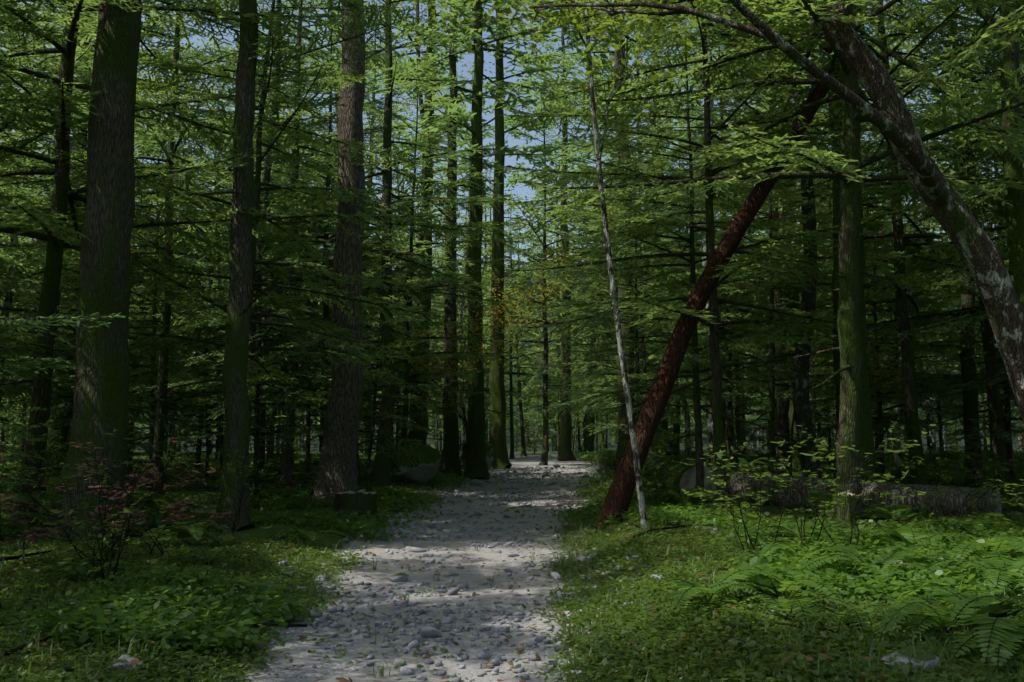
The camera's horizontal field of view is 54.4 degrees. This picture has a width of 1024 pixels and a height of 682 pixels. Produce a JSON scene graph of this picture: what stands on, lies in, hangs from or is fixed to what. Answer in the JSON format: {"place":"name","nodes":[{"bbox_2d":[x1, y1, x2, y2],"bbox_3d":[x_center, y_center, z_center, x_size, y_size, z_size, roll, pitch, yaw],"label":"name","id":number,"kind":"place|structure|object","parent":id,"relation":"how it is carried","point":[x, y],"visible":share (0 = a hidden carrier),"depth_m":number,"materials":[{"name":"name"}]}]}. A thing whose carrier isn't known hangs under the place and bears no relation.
{"place":"outdoors","nodes":[
{"label":"outdoors","id":0,"kind":"place"},
{"bbox_2d":[0,258,1023,681],"bbox_3d":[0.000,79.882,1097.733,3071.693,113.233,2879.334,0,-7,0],"label":"fallen leaves","id":1,"kind":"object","parent":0,"point":[296,648],"depth_m":10.61,"materials":[{"name":"brown plant"}]},
{"bbox_2d":[10,0,160,541],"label":"fir tree","id":2,"kind":"object","parent":1,"relation":"on","point":[101,393],"visible":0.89,"depth_m":12.99,"materials":[{"name":"brown plant"}]},
{"bbox_2d":[0,0,175,501],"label":"fir tree","id":3,"kind":"object","parent":1,"relation":"on","point":[138,125],"visible":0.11,"depth_m":20.32,"materials":[{"name":"green plant"}]},
{"bbox_2d":[108,654,144,672],"bbox_3d":[-2.268,1.895,5.839,0.221,0.107,0.151,16,-17,-66],"label":"rock","id":4,"kind":"object","parent":1,"relation":"on","point":[125,658],"visible":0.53,"depth_m":5.80,"materials":[{"name":"grey stone"}]},
{"bbox_2d":[46,0,265,503],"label":"fir tree","id":5,"kind":"object","parent":1,"relation":"on","point":[171,149],"visible":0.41,"depth_m":19.32,"materials":[{"name":"green plant"}]},
{"bbox_2d":[157,0,362,530],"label":"fir tree","id":6,"kind":"object","parent":1,"relation":"on","point":[233,378],"visible":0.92,"depth_m":14.33,"materials":[{"name":"brown plant"}]},
{"bbox_2d":[280,568,297,575],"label":"verge rock","id":7,"kind":"object","parent":1,"relation":"on","point":[291,570],"visible":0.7,"depth_m":10.39,"materials":[{"name":"grey stone"}]},
{"bbox_2d":[198,0,402,488],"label":"fir tree","id":8,"kind":"object","parent":1,"relation":"on","point":[287,464],"visible":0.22,"depth_m":24.36,"materials":[{"name":"green plant"}]},
{"bbox_2d":[316,580,335,590],"bbox_3d":[-1.774,2.373,9.600,0.199,0.131,0.159,-4,-8,28],"label":"verge rock","id":9,"kind":"object","parent":1,"relation":"on","point":[328,584],"visible":0.66,"depth_m":9.55,"materials":[{"name":"grey stone"}]},
{"bbox_2d":[302,0,407,504],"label":"fir tree","id":10,"kind":"object","parent":1,"relation":"on","point":[338,456],"visible":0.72,"depth_m":19.40,"materials":[{"name":"brown plant"}]},
{"bbox_2d":[334,492,379,521],"bbox_3d":[-2.518,2.731,16.335,0.956,0.508,0.919,-4,-8,29],"label":"stump","id":11,"kind":"object","parent":1,"relation":"on","point":[348,502],"visible":0.66,"depth_m":16.07,"materials":[{"name":"green wood"}]},
{"bbox_2d":[285,0,495,487],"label":"fir tree","id":12,"kind":"object","parent":1,"relation":"on","point":[381,475],"visible":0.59,"depth_m":25.43,"materials":[{"name":"green plant"}]},
{"bbox_2d":[390,573,408,581],"bbox_3d":[-1.171,2.462,10.318,0.222,0.114,0.154,5,-9,-37],"label":"rock","id":13,"kind":"object","parent":1,"relation":"on","point":[398,577],"visible":0.88,"depth_m":10.26,"materials":[{"name":"grey stone"}]},
{"bbox_2d":[390,440,441,484],"bbox_3d":[-2.642,3.296,26.848,1.512,1.265,1.381,-5,-9,38],"label":"boulder","id":14,"kind":"object","parent":1,"relation":"on","point":[429,458],"visible":0.86,"depth_m":26.46,"materials":[{"name":"grey stone"}]},
{"bbox_2d":[373,0,522,475],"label":"fir tree","id":15,"kind":"object","parent":1,"relation":"on","point":[450,461],"visible":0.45,"depth_m":34.62,"materials":[{"name":"green plant"}]},
{"bbox_2d":[315,247,580,442],"bbox_3d":[-2.065,0.771,31.698,10.022,7.457,4.932,-3,-8,21],"label":"yellow maple tree","id":16,"kind":"object","parent":1,"relation":"on","point":[448,368],"visible":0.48,"depth_m":31.79,"materials":[{"name":"green plant"}]},
{"bbox_2d":[17,464,903,681],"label":"path pebbles","id":17,"kind":"object","parent":1,"relation":"on","point":[431,629],"visible":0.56,"depth_m":8.81,"materials":[{"name":"grey gravel"}]},
{"bbox_2d":[460,441,494,469],"bbox_3d":[-1.232,4.074,34.873,1.219,1.400,1.436,3,-8,-23],"label":"boulder","id":18,"kind":"object","parent":1,"relation":"on","point":[490,451],"visible":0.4,"depth_m":34.45,"materials":[{"name":"stone"}]},
{"bbox_2d":[0,0,1023,527],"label":"forest trees","id":19,"kind":"object","parent":1,"relation":"on","point":[64,104],"visible":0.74,"depth_m":17.83,"materials":[{"name":"green plant"}]},
{"bbox_2d":[0,406,1023,681],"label":"ground","id":20,"kind":"structure","parent":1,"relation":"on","point":[976,584],"depth_m":8.08,"materials":[{"name":"green plant"}]},
{"bbox_2d":[0,0,1023,479],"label":"forest trees","id":21,"kind":"object","parent":1,"relation":"on","point":[496,390],"visible":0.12,"depth_m":42.78,"materials":[{"name":"green plant"}]},
{"bbox_2d":[0,48,1023,456],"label":"forest trees","id":22,"kind":"object","parent":1,"relation":"on","point":[528,404],"visible":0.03,"depth_m":81.82,"materials":[{"name":"green plant"}]},
{"bbox_2d":[0,398,1023,563],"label":"fir saplings","id":23,"kind":"object","parent":1,"relation":"on","point":[661,473],"visible":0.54,"depth_m":12.48,"materials":[{"name":"green plant"}]},
{"bbox_2d":[554,589,565,597],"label":"path rock","id":24,"kind":"object","parent":1,"relation":"on","point":[558,591],"visible":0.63,"depth_m":9.13,"materials":[{"name":"grey stone"}]},
{"bbox_2d":[592,449,616,475],"bbox_3d":[2.995,3.901,31.634,0.975,0.971,1.045,2,-7,-18],"label":"boulder","id":25,"kind":"object","parent":1,"relation":"on","point":[603,460],"visible":0.7,"depth_m":31.26,"materials":[{"name":"green plant"}]},
{"bbox_2d":[565,0,733,529],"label":"tree sapling","id":26,"kind":"object","parent":1,"relation":"on","point":[633,438],"visible":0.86,"depth_m":12.39,"materials":[{"name":"grey plant"}]},
{"bbox_2d":[649,461,715,498],"bbox_3d":[3.519,3.025,21.539,0.783,0.879,5.919,0,-7,0],"label":"cut log section","id":27,"kind":"object","parent":1,"relation":"on","point":[684,477],"visible":0.51,"depth_m":18.68,"materials":[{"name":"green wood"}]},
{"bbox_2d":[620,5,788,472],"bbox_3d":[6.053,-7.092,27.730,4.657,22.080,5.641,-7,-10,43],"label":"fir tree","id":28,"kind":"object","parent":1,"relation":"on","point":[710,438],"visible":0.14,"depth_m":27.09,"materials":[{"name":"brown plant"}]},
{"bbox_2d":[594,13,839,532],"bbox_3d":[3.062,-1.580,15.653,4.048,9.840,2.164,0,-7,0],"label":"leaning tree trunk","id":29,"kind":"object","parent":1,"relation":"on","point":[620,492],"visible":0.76,"depth_m":14.52,"materials":[{"name":"red plant"}]},
{"bbox_2d":[425,0,1023,423],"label":"leaning tree","id":30,"kind":"object","parent":1,"relation":"on","point":[891,118],"visible":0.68,"depth_m":11.09,"materials":[{"name":"brown plant"}]},
{"bbox_2d":[694,525,773,537],"bbox_3d":[2.740,2.224,11.324,0.105,0.127,2.290,3,-8,-24],"label":"fallen branch","id":31,"kind":"object","parent":1,"relation":"on","point":[703,528],"visible":0.11,"depth_m":12.04,"materials":[{"name":"brown wood"}]},
{"bbox_2d":[671,2,829,475],"bbox_3d":[6.765,-6.277,25.554,4.480,20.139,4.366,7,-10,-44],"label":"fir tree","id":32,"kind":"object","parent":1,"relation":"on","point":[782,419],"visible":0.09,"depth_m":24.53,"materials":[{"name":"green plant"}]},
{"bbox_2d":[733,585,769,600],"bbox_3d":[1.762,1.855,7.304,0.211,0.144,0.273,6,-10,-42],"label":"mossy rock","id":33,"kind":"object","parent":1,"relation":"on","point":[736,591],"visible":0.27,"depth_m":7.25,"materials":[{"name":"stone"}]},
{"bbox_2d":[698,2,883,476],"bbox_3d":[8.318,-6.083,27.824,5.359,20.047,4.566,-5,-8,33],"label":"fir tree","id":34,"kind":"object","parent":1,"relation":"on","point":[811,367],"visible":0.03,"depth_m":26.94,"materials":[{"name":"brown plant"}]},
{"bbox_2d":[688,271,968,475],"bbox_3d":[7.616,1.035,23.357,4.673,5.015,8.579,2,-7,-14],"label":"yellow maple tree","id":35,"kind":"object","parent":1,"relation":"on","point":[878,371],"visible":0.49,"depth_m":21.86,"materials":[{"name":"green plant"}]},
{"bbox_2d":[836,492,856,532],"bbox_3d":[3.853,2.037,11.481,0.280,0.584,0.302,5,-8,-33],"label":"broken stump","id":36,"kind":"object","parent":1,"relation":"on","point":[845,512],"visible":0.44,"depth_m":11.43,"materials":[{"name":"green wood"}]},
{"bbox_2d":[815,5,886,481],"bbox_3d":[5.901,-10.886,18.174,7.639,28.299,8.321,1,-7,-10],"label":"fir tree","id":37,"kind":"object","parent":1,"relation":"on","point":[867,444],"visible":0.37,"depth_m":16.36,"materials":[{"name":"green plant"}]},
{"bbox_2d":[728,473,1001,519],"bbox_3d":[5.418,2.441,15.730,4.226,0.697,0.671,-6,-9,42],"label":"fallen log","id":38,"kind":"object","parent":1,"relation":"on","point":[954,500],"visible":0.42,"depth_m":15.16,"materials":[{"name":"brown wood"}]},
{"bbox_2d":[881,646,940,673],"bbox_3d":[2.037,1.647,5.096,0.294,0.165,0.271,1,-7,-5],"label":"rock","id":39,"kind":"object","parent":1,"relation":"on","point":[901,655],"visible":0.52,"depth_m":5.03,"materials":[{"name":"grey stone"}]},
{"bbox_2d":[867,0,1023,486],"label":"fir tree","id":40,"kind":"object","parent":1,"relation":"on","point":[970,397],"visible":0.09,"depth_m":23.70,"materials":[{"name":"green plant"}]},
{"bbox_2d":[0,0,1023,272],"label":"sky","id":41,"kind":"structure","parent":0,"point":[524,190],"materials":[{"name":"blue"}]},
{"bbox_2d":[710,0,1023,312],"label":"tree stem","id":42,"kind":"object","parent":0,"point":[1012,169],"visible":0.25,"depth_m":13.38,"materials":[{"name":"brown plant"}]}
]}

